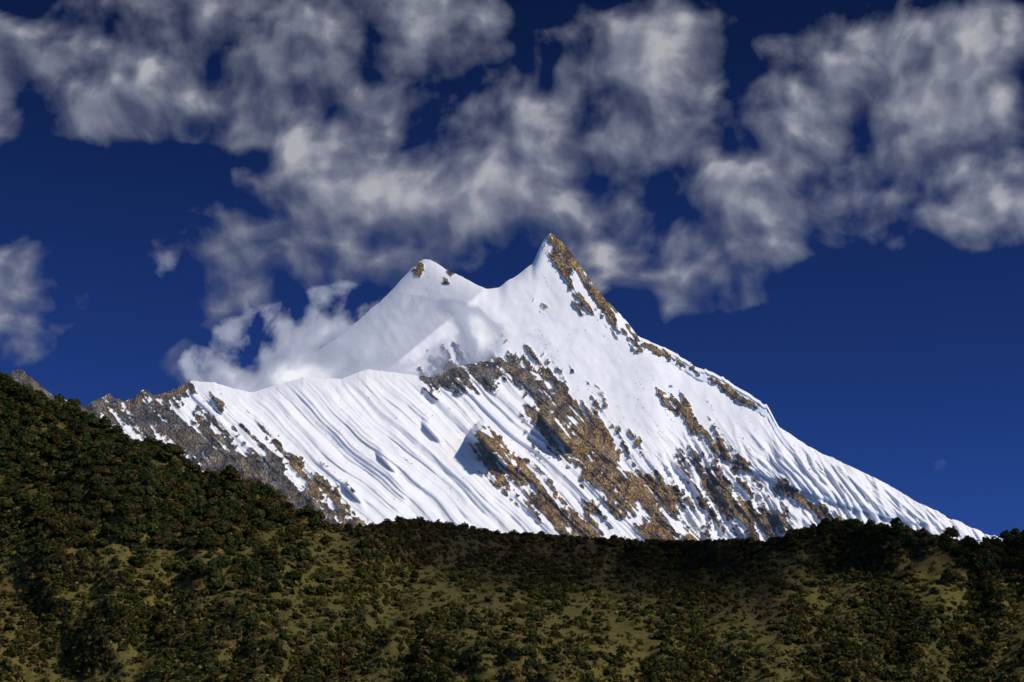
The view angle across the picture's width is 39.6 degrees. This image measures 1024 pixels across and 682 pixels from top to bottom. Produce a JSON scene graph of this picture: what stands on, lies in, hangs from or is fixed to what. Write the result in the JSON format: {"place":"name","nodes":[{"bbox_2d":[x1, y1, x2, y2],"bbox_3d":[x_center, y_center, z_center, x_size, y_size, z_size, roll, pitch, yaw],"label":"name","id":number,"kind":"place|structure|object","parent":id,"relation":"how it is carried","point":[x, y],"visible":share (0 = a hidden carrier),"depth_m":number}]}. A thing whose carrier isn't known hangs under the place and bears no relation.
{"place":"outdoors","nodes":[
{"label":"outdoors","id":0,"kind":"place"},
{"bbox_2d":[180,282,504,391],"bbox_3d":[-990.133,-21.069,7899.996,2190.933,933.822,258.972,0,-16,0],"label":"cloud","id":1,"kind":"structure","parent":0,"point":[316,344],"depth_m":7900.00},
{"bbox_2d":[10,358,698,540],"bbox_3d":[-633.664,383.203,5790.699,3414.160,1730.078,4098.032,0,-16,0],"label":"mountain shoulder","id":2,"kind":"object","parent":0,"point":[493,444],"visible":0.39,"depth_m":6561.13},
{"bbox_2d":[0,393,1023,681],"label":"hill","id":3,"kind":"structure","parent":0,"point":[624,627],"depth_m":261.20},
{"bbox_2d":[0,372,1023,681],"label":"shrub","id":4,"kind":"object","parent":3,"relation":"on","point":[140,476],"depth_m":270.64},
{"bbox_2d":[0,0,1023,538],"label":"sky","id":5,"kind":"structure","parent":0,"point":[816,207]},
{"bbox_2d":[352,233,1001,545],"bbox_3d":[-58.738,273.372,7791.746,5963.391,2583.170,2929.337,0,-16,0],"label":"mountain","id":6,"kind":"structure","parent":0,"point":[702,454],"depth_m":7988.65}
]}

